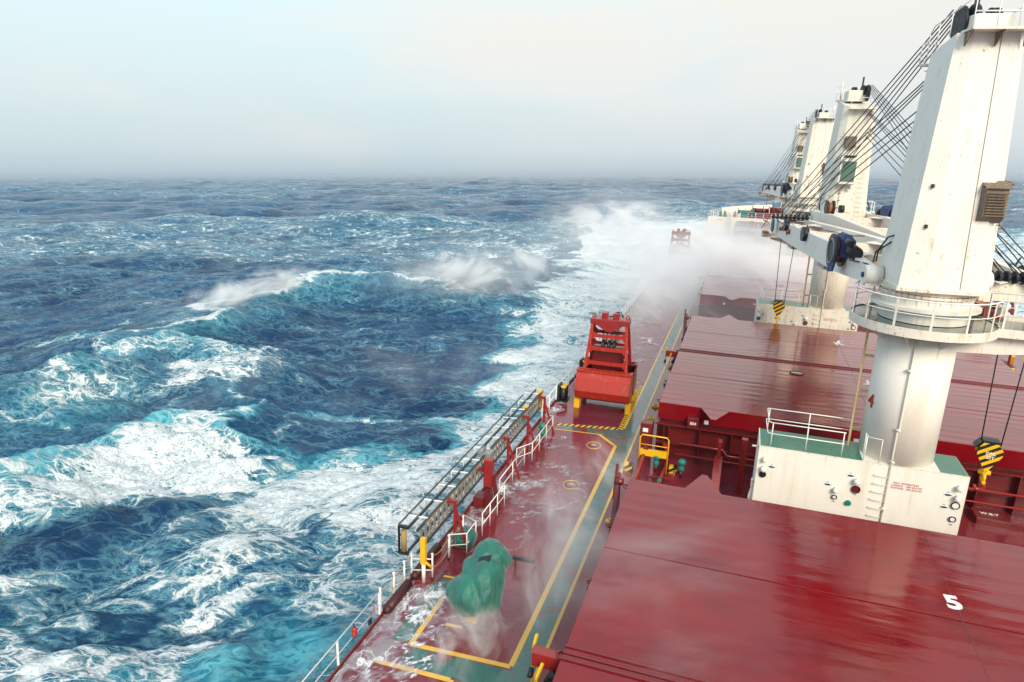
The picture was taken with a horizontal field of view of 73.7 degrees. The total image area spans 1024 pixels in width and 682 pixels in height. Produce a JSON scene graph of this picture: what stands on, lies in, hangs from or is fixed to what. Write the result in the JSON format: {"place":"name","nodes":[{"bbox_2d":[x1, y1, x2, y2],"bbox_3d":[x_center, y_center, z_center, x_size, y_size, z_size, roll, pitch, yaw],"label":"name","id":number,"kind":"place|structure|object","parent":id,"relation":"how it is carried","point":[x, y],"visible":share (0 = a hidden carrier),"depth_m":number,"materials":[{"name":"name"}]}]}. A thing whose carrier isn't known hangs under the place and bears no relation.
{"place":"outdoors","nodes":[
{"label":"outdoors","id":0,"kind":"place"},
{"bbox_2d":[0,172,1023,681],"bbox_3d":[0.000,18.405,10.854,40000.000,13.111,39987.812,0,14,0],"label":"sea","id":1,"kind":"structure","parent":0,"point":[248,420],"depth_m":66.66,"materials":[{"name":"blue liquid"}]},
{"bbox_2d":[325,232,706,681],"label":"ship hull","id":2,"kind":"object","parent":1,"relation":"on","point":[351,651],"visible":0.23,"depth_m":26.20,"materials":[{"name":"red paint"}]},
{"bbox_2d":[330,233,1023,681],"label":"deck","id":3,"kind":"structure","parent":2,"relation":"on","point":[536,517],"depth_m":28.63,"materials":[{"name":"metal"}]},
{"bbox_2d":[301,592,380,681],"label":"guard rail","id":4,"kind":"object","parent":3,"relation":"on","point":[337,642],"visible":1,"depth_m":19.73,"materials":[{"name":"white metal"}]},
{"bbox_2d":[351,623,356,637],"bbox_3d":[-4.693,8.617,20.345,0.170,0.480,0.170,7,17,18],"label":"rail lamp","id":5,"kind":"object","parent":4,"relation":"attached to","point":[354,631],"visible":1,"depth_m":20.30,"materials":[{"name":"orange paint"}]},
{"bbox_2d":[368,605,374,625],"bbox_3d":[-4.380,8.554,21.297,0.038,0.540,0.372,7,17,18],"label":"rail hook","id":6,"kind":"object","parent":4,"relation":"attached to","point":[369,621],"visible":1,"depth_m":21.29,"materials":[{"name":"paint"}]},
{"bbox_2d":[379,553,412,611],"bbox_3d":[-3.863,8.112,22.871,0.140,1.020,2.200,7,17,18],"label":"rope rail","id":7,"kind":"object","parent":3,"relation":"on","point":[394,575],"visible":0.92,"depth_m":22.87,"materials":[{"name":"white metal"}]},
{"bbox_2d":[382,579,412,613],"bbox_3d":[-3.826,8.533,22.745,0.340,0.340,1.616,7,17,18],"label":"fender bar","id":8,"kind":"object","parent":3,"relation":"on","point":[397,596],"visible":1,"depth_m":22.58,"materials":[{"name":"red paint"}]},
{"bbox_2d":[410,543,441,579],"bbox_3d":[-3.123,7.990,24.730,0.340,0.340,2.066,7,17,18],"label":"fender bar","id":9,"kind":"object","parent":3,"relation":"on","point":[436,548],"visible":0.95,"depth_m":24.65,"materials":[{"name":"red paint"}]},
{"bbox_2d":[412,558,431,570],"bbox_3d":[-3.140,7.790,23.811,0.737,0.496,0.056,0,14,-1],"label":"gap bar","id":10,"kind":"object","parent":9,"relation":"on","point":[419,559],"visible":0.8,"depth_m":23.76,"materials":[{"name":"white paint"}]},
{"bbox_2d":[420,537,432,583],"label":"stowing pillar","id":11,"kind":"structure","parent":3,"relation":"on","point":[423,552],"depth_m":23.46,"materials":[{"name":"yellow metal"}]},
{"bbox_2d":[431,515,463,579],"bbox_3d":[-2.320,7.532,25.069,0.150,1.020,2.800,7,17,18],"label":"rope rail","id":12,"kind":"object","parent":3,"relation":"on","point":[448,550],"visible":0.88,"depth_m":24.85,"materials":[{"name":"white metal"}]},
{"bbox_2d":[446,497,469,552],"bbox_3d":[-1.998,6.891,25.574,0.944,2.060,0.192,5,15,21],"label":"gangway prop","id":13,"kind":"object","parent":3,"relation":"on","point":[456,516],"visible":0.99,"depth_m":25.50,"materials":[{"name":"red paint"}]},
{"bbox_2d":[450,514,476,554],"bbox_3d":[-1.840,7.378,25.843,0.693,0.921,1.548,7,17,18],"label":"guard rail","id":14,"kind":"object","parent":3,"relation":"on","point":[475,522],"visible":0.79,"depth_m":25.35,"materials":[{"name":"white metal"}]},
{"bbox_2d":[452,526,477,551],"bbox_3d":[-1.765,7.489,26.011,0.737,0.660,0.840,7,17,18],"label":"covered box","id":15,"kind":"object","parent":3,"relation":"on","point":[472,536],"visible":0.8,"depth_m":25.72,"materials":[{"name":"green fabric"}]},
{"bbox_2d":[445,538,510,626],"bbox_3d":[-0.970,7.739,21.686,1.588,2.561,2.331,11,18,37],"label":"covered winch","id":16,"kind":"object","parent":3,"relation":"on","point":[474,590],"visible":1,"depth_m":21.11,"materials":[{"name":"fabric"}]},
{"bbox_2d":[473,457,500,509],"bbox_3d":[-0.977,5.956,28.627,1.128,2.216,0.650,7,17,18],"label":"gangway davit","id":17,"kind":"object","parent":3,"relation":"on","point":[482,500],"visible":0.96,"depth_m":28.55,"materials":[{"name":"red paint"}]},
{"bbox_2d":[398,389,543,555],"bbox_3d":[-1.078,4.933,30.240,1.075,1.267,15.161,7,17,18],"label":"gangway ladder","id":18,"kind":"object","parent":17,"relation":"attached to","point":[531,408],"visible":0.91,"depth_m":27.60,"materials":[{"name":"metal"}]},
{"bbox_2d":[335,289,663,681],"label":"water on deck","id":19,"kind":"structure","parent":3,"relation":"on","point":[361,661],"depth_m":22.00,"materials":[{"name":"liquid"}]},
{"bbox_2d":[481,480,504,535],"bbox_3d":[-0.960,6.757,27.936,0.644,1.021,2.848,7,17,18],"label":"guard rail","id":20,"kind":"object","parent":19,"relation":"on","point":[490,512],"visible":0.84,"depth_m":27.57,"materials":[{"name":"white metal"}]},
{"bbox_2d":[499,447,524,498],"bbox_3d":[0.027,5.934,31.031,0.048,0.971,3.548,7,17,18],"label":"guard rail","id":21,"kind":"object","parent":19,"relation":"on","point":[512,469],"visible":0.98,"depth_m":30.96,"materials":[{"name":"white metal"}]},
{"bbox_2d":[516,415,552,465],"bbox_3d":[1.195,4.992,34.468,0.545,0.971,4.648,7,17,18],"label":"guard rail","id":22,"kind":"object","parent":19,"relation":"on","point":[534,440],"visible":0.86,"depth_m":33.93,"materials":[{"name":"white metal"}]},
{"bbox_2d":[556,382,569,402],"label":"bollard","id":23,"kind":"object","parent":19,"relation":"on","point":[562,392],"visible":1,"depth_m":41.12,"materials":[{"name":"black metal"}]},
{"bbox_2d":[579,357,583,366],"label":"rail chock","id":24,"kind":"object","parent":19,"relation":"on","point":[581,363],"visible":0.13,"depth_m":46.09,"materials":[{"name":"black metal"}]},
{"bbox_2d":[586,442,600,448],"bbox_3d":[4.201,5.359,35.147,0.764,0.060,0.884,7,17,18],"label":"deck manhole","id":25,"kind":"object","parent":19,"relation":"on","point":[593,445],"visible":1,"depth_m":35.06,"materials":[{"name":"red paint"}]},
{"bbox_2d":[502,436,520,479],"bbox_3d":[-0.040,5.337,31.248,0.944,2.060,0.192,5,15,21],"label":"gangway prop","id":26,"kind":"object","parent":3,"relation":"on","point":[509,449],"visible":0.93,"depth_m":31.21,"materials":[{"name":"red paint"}]},
{"bbox_2d":[512,555,535,584],"bbox_3d":[0.537,8.100,24.370,0.657,0.570,1.213,-7,15,-25],"label":"deck bracket","id":27,"kind":"object","parent":3,"relation":"on","point":[515,558],"visible":1,"depth_m":24.47,"materials":[{"name":"grey metal"}]},
{"bbox_2d":[522,414,538,455],"bbox_3d":[0.913,4.644,33.788,0.944,2.060,0.192,5,15,21],"label":"gangway prop","id":28,"kind":"object","parent":3,"relation":"on","point":[528,428],"visible":0.98,"depth_m":33.74,"materials":[{"name":"red paint"}]},
{"bbox_2d":[539,422,545,441],"bbox_3d":[1.565,4.720,35.358,0.420,1.029,0.420,7,17,18],"label":"vent head","id":29,"kind":"object","parent":3,"relation":"on","point":[541,427],"visible":0.91,"depth_m":35.21},
{"bbox_2d":[375,241,717,681],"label":"deck markings","id":30,"kind":"object","parent":3,"relation":"on","point":[512,662],"visible":0.85,"depth_m":23.29,"materials":[{"name":"yellow paint"}]},
{"bbox_2d":[539,395,554,433],"bbox_3d":[1.851,3.920,36.435,0.944,2.060,0.192,5,15,21],"label":"gangway prop","id":31,"kind":"object","parent":3,"relation":"on","point":[545,408],"visible":0.92,"depth_m":36.37,"materials":[{"name":"red paint"}]},
{"bbox_2d":[392,241,716,681],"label":"green walkway","id":32,"kind":"structure","parent":3,"relation":"on","point":[457,668],"depth_m":23.80,"materials":[{"name":"green paint"}]},
{"bbox_2d":[563,480,579,489],"bbox_3d":[2.685,6.503,30.957,0.764,0.060,0.884,7,17,18],"label":"deck manhole","id":33,"kind":"object","parent":3,"relation":"on","point":[568,484],"visible":1,"depth_m":30.91,"materials":[{"name":"red paint"}]},
{"bbox_2d":[555,423,617,429],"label":"hazard markings","id":34,"kind":"object","parent":3,"relation":"on","point":[599,427],"visible":1,"depth_m":37.55,"materials":[{"name":"paint"}]},
{"bbox_2d":[541,259,664,416],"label":"guard rail","id":35,"kind":"object","parent":3,"relation":"on","point":[601,338],"visible":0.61,"depth_m":53.37,"materials":[{"name":"metal"}]},
{"bbox_2d":[574,311,637,413],"bbox_3d":[5.675,0.998,40.279,3.320,5.727,3.560,6,16,16],"label":"cargo grab","id":36,"kind":"object","parent":3,"relation":"on","point":[606,372],"visible":1,"depth_m":39.42,"materials":[{"name":"orange paint"}]},
{"bbox_2d":[610,463,623,522],"bbox_3d":[3.909,6.325,25.736,0.345,3.314,1.150,7,17,18],"label":"stopper horn","id":37,"kind":"object","parent":3,"relation":"on","point":[618,481],"visible":0.74,"depth_m":25.58,"materials":[{"name":"red metal"}]},
{"bbox_2d":[623,461,632,470],"bbox_3d":[5.562,5.981,32.643,0.400,0.300,0.400,7,17,18],"label":"striped stopper","id":38,"kind":"object","parent":3,"relation":"on","point":[628,466],"visible":1,"depth_m":32.48,"materials":[{"name":"paint"}]},
{"bbox_2d":[618,385,642,429],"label":"hazard markings","id":39,"kind":"object","parent":3,"relation":"on","point":[626,416],"visible":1,"depth_m":40.34,"materials":[{"name":"paint"}]},
{"bbox_2d":[638,434,669,474],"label":"access platform","id":40,"kind":"structure","parent":3,"relation":"on","point":[658,453],"depth_m":32.14,"materials":[{"name":"yellow paint"}]},
{"bbox_2d":[632,446,675,483],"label":"deck pipes","id":41,"kind":"object","parent":3,"relation":"on","point":[660,478],"visible":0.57,"depth_m":31.62,"materials":[{"name":"red metal"}]},
{"bbox_2d":[653,456,659,471],"bbox_3d":[6.834,5.756,32.404,0.380,0.931,0.380,7,17,18],"label":"vent head","id":42,"kind":"object","parent":3,"relation":"on","point":[656,461],"visible":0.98,"depth_m":32.29},
{"bbox_2d":[663,441,669,450],"bbox_3d":[7.613,5.388,33.836,0.320,0.900,0.240,7,17,18],"label":"red valve","id":43,"kind":"object","parent":3,"relation":"on","point":[665,443],"visible":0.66,"depth_m":33.70,"materials":[{"name":"orange paint"}]},
{"bbox_2d":[668,464,677,473],"bbox_3d":[7.663,6.087,32.475,0.400,0.300,0.400,7,17,18],"label":"striped stopper","id":44,"kind":"object","parent":3,"relation":"on","point":[672,467],"visible":1,"depth_m":32.33,"materials":[{"name":"paint"}]},
{"bbox_2d":[663,228,692,276],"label":"cargo grab","id":45,"kind":"object","parent":3,"relation":"on","point":[678,257],"visible":1,"depth_m":83.32,"materials":[{"name":"paint"}]},
{"bbox_2d":[678,459,685,477],"bbox_3d":[7.904,5.941,31.857,0.380,0.931,0.380,7,17,18],"label":"vent head","id":46,"kind":"object","parent":3,"relation":"on","point":[681,463],"visible":1,"depth_m":31.73},
{"bbox_2d":[682,309,688,337],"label":"stopper horn","id":47,"kind":"object","parent":3,"relation":"on","point":[686,317],"visible":0.74,"depth_m":51.22,"materials":[{"name":"red metal"}]},
{"bbox_2d":[683,228,704,243],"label":"guard rail","id":48,"kind":"object","parent":3,"relation":"on","point":[701,232],"visible":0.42,"depth_m":121.48,"materials":[{"name":"white metal"}]},
{"bbox_2d":[706,258,710,275],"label":"stopper horn","id":49,"kind":"object","parent":3,"relation":"on","point":[708,263],"visible":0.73,"depth_m":76.68,"materials":[{"name":"metal"}]},
{"bbox_2d":[706,205,779,233],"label":"forecastle","id":50,"kind":"object","parent":3,"relation":"on","point":[721,224],"visible":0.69,"depth_m":129.21,"materials":[{"name":"beige paint"}]},
{"bbox_2d":[737,208,754,216],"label":"windlass","id":51,"kind":"object","parent":50,"relation":"on","point":[744,213],"visible":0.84,"depth_m":130.46,"materials":[{"name":"green paint"}]},
{"bbox_2d":[732,212,779,218],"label":"guard rail","id":52,"kind":"object","parent":50,"relation":"on","point":[753,214],"visible":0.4,"depth_m":126.85,"materials":[{"name":"white metal"}]},
{"bbox_2d":[751,206,775,217],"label":"windlass","id":53,"kind":"object","parent":50,"relation":"on","point":[761,212],"visible":0.84,"depth_m":130.15,"materials":[{"name":"red paint"}]},
{"bbox_2d":[772,204,783,214],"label":"windlass","id":54,"kind":"object","parent":50,"relation":"on","point":[777,210],"visible":0.26,"depth_m":129.35,"materials":[{"name":"red paint"}]},
{"bbox_2d":[754,222,770,237],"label":"crane house","id":55,"kind":"structure","parent":3,"relation":"on","point":[758,231],"depth_m":102.30,"materials":[{"name":"beige paint"}]},
{"bbox_2d":[753,244,813,268],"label":"crane house","id":56,"kind":"structure","parent":3,"relation":"on","point":[769,259],"depth_m":76.42,"materials":[{"name":"beige paint"}]},
{"bbox_2d":[757,118,810,218],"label":"deck crane","id":57,"kind":"object","parent":3,"relation":"on","point":[792,175],"visible":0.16,"depth_m":98.40,"materials":[{"name":"beige paint"}]},
{"bbox_2d":[698,301,872,332],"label":"hatch coaming","id":58,"kind":"object","parent":3,"relation":"on","point":[721,311],"visible":0.15,"depth_m":58.85,"materials":[{"name":"red paint"}]},
{"bbox_2d":[699,262,879,307],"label":"hatch cover","id":59,"kind":"object","parent":58,"relation":"on","point":[737,284],"visible":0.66,"depth_m":63.74,"materials":[{"name":"metal"}]},
{"bbox_2d":[698,274,706,286],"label":"cover arm","id":60,"kind":"object","parent":59,"relation":"attached to","point":[702,278],"visible":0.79,"depth_m":68.05},
{"bbox_2d":[753,287,857,331],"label":"crane house","id":61,"kind":"structure","parent":3,"relation":"on","point":[798,313],"depth_m":50.95,"materials":[{"name":"beige paint"}]},
{"bbox_2d":[758,104,874,265],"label":"deck crane","id":62,"kind":"object","parent":3,"relation":"on","point":[818,137],"visible":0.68,"depth_m":73.17,"materials":[{"name":"beige paint"}]},
{"bbox_2d":[764,194,773,237],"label":"crane hook","id":63,"kind":"object","parent":62,"relation":"hanging from","point":[766,227],"visible":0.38,"depth_m":99.89,"materials":[{"name":"paint"}]},
{"bbox_2d":[655,414,1023,515],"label":"hatch coaming","id":64,"kind":"object","parent":3,"relation":"on","point":[1003,489],"visible":0.22,"depth_m":32.73,"materials":[{"name":"red paint"}]},
{"bbox_2d":[687,416,699,429],"bbox_3d":[8.718,3.930,32.851,0.540,0.540,0.314,7,17,18],"label":"junction box","id":65,"kind":"object","parent":64,"relation":"attached to","point":[692,422],"visible":1,"depth_m":32.72,"materials":[{"name":"red paint"}]},
{"bbox_2d":[657,315,1023,470],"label":"hatch cover","id":66,"kind":"object","parent":64,"relation":"on","point":[728,371],"visible":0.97,"depth_m":36.28,"materials":[{"name":"red metal"}]},
{"bbox_2d":[664,346,677,368],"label":"cover arm","id":67,"kind":"object","parent":66,"relation":"attached to","point":[671,353],"visible":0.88,"depth_m":42.38},
{"bbox_2d":[747,408,969,534],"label":"crane house","id":68,"kind":"structure","parent":3,"relation":"on","point":[827,475],"depth_m":25.77,"materials":[{"name":"paint"}]},
{"bbox_2d":[761,0,1023,521],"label":"deck crane","id":69,"kind":"object","parent":3,"relation":"on","point":[925,265],"visible":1,"depth_m":23.01,"materials":[{"name":"paint"}]},
{"bbox_2d":[771,242,793,323],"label":"crane hook","id":70,"kind":"object","parent":69,"relation":"hanging from","point":[778,306],"visible":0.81,"depth_m":49.46,"materials":[{"name":"paint"}]},
{"bbox_2d":[972,355,1023,490],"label":"crane hook","id":71,"kind":"object","parent":69,"relation":"hanging from","point":[989,452],"visible":0.99,"depth_m":26.01,"materials":[{"name":"paint"}]},
{"bbox_2d":[761,77,1023,327],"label":"deck crane","id":72,"kind":"object","parent":3,"relation":"on","point":[844,206],"visible":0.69,"depth_m":47.05,"materials":[{"name":"beige paint"}]},
{"bbox_2d":[968,507,1008,528],"bbox_3d":[20.136,7.452,28.866,1.200,0.314,1.000,7,17,18],"label":"deck locker","id":73,"kind":"object","parent":3,"relation":"on","point":[988,517],"visible":1,"depth_m":28.59,"materials":[{"name":"red metal"}]},
{"bbox_2d":[977,301,1015,356],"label":"cargo grab","id":74,"kind":"object","parent":3,"relation":"on","point":[992,312],"visible":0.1,"depth_m":52.77,"materials":[{"name":"paint"}]},
{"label":"hatch coaming","id":75,"kind":"object","parent":3,"relation":"on","visible":0},
{"bbox_2d":[716,235,790,260],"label":"hatch cover","id":76,"kind":"object","parent":75,"relation":"on","point":[742,248],"visible":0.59,"depth_m":89.13,"materials":[{"name":"red paint"}]},
{"bbox_2d":[0,0,1023,171],"label":"sky","id":77,"kind":"structure","parent":0,"point":[86,85],"materials":[{"name":"white"}]},
{"bbox_2d":[638,419,653,456],"bbox_3d":[6.699,4.842,34.111,0.600,1.750,0.515,7,17,18],"label":"hatch latch post","id":78,"kind":"object","parent":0,"point":[647,427],"visible":0.82,"depth_m":33.83,"materials":[{"name":"red metal"}]},
{"bbox_2d":[711,437,747,493],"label":"deck beam","id":79,"kind":"structure","parent":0,"point":[716,473],"depth_m":30.20,"materials":[{"name":"red metal"}]},
{"bbox_3d":[10.051,10.436,14.140,19.040,2.060,19.995,7,17,18],"label":"hatch coaming","id":80,"kind":"object","parent":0,"visible":0},
{"bbox_2d":[552,475,1023,681],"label":"hatch cover","id":81,"kind":"object","parent":80,"relation":"on","point":[701,578],"visible":1,"depth_m":18.79,"materials":[{"name":"red metal"}]},
{"bbox_2d":[527,633,562,681],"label":"cover arm","id":82,"kind":"object","parent":81,"relation":"attached to","point":[544,658],"visible":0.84,"depth_m":16.69},
{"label":"hatch coaming","id":83,"kind":"object","parent":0,"visible":0},
{"bbox_2d":[734,221,770,236],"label":"hatch cover","id":84,"kind":"object","parent":83,"relation":"on","point":[744,228],"visible":0.34,"depth_m":113.36,"materials":[{"name":"metal"}]}
]}

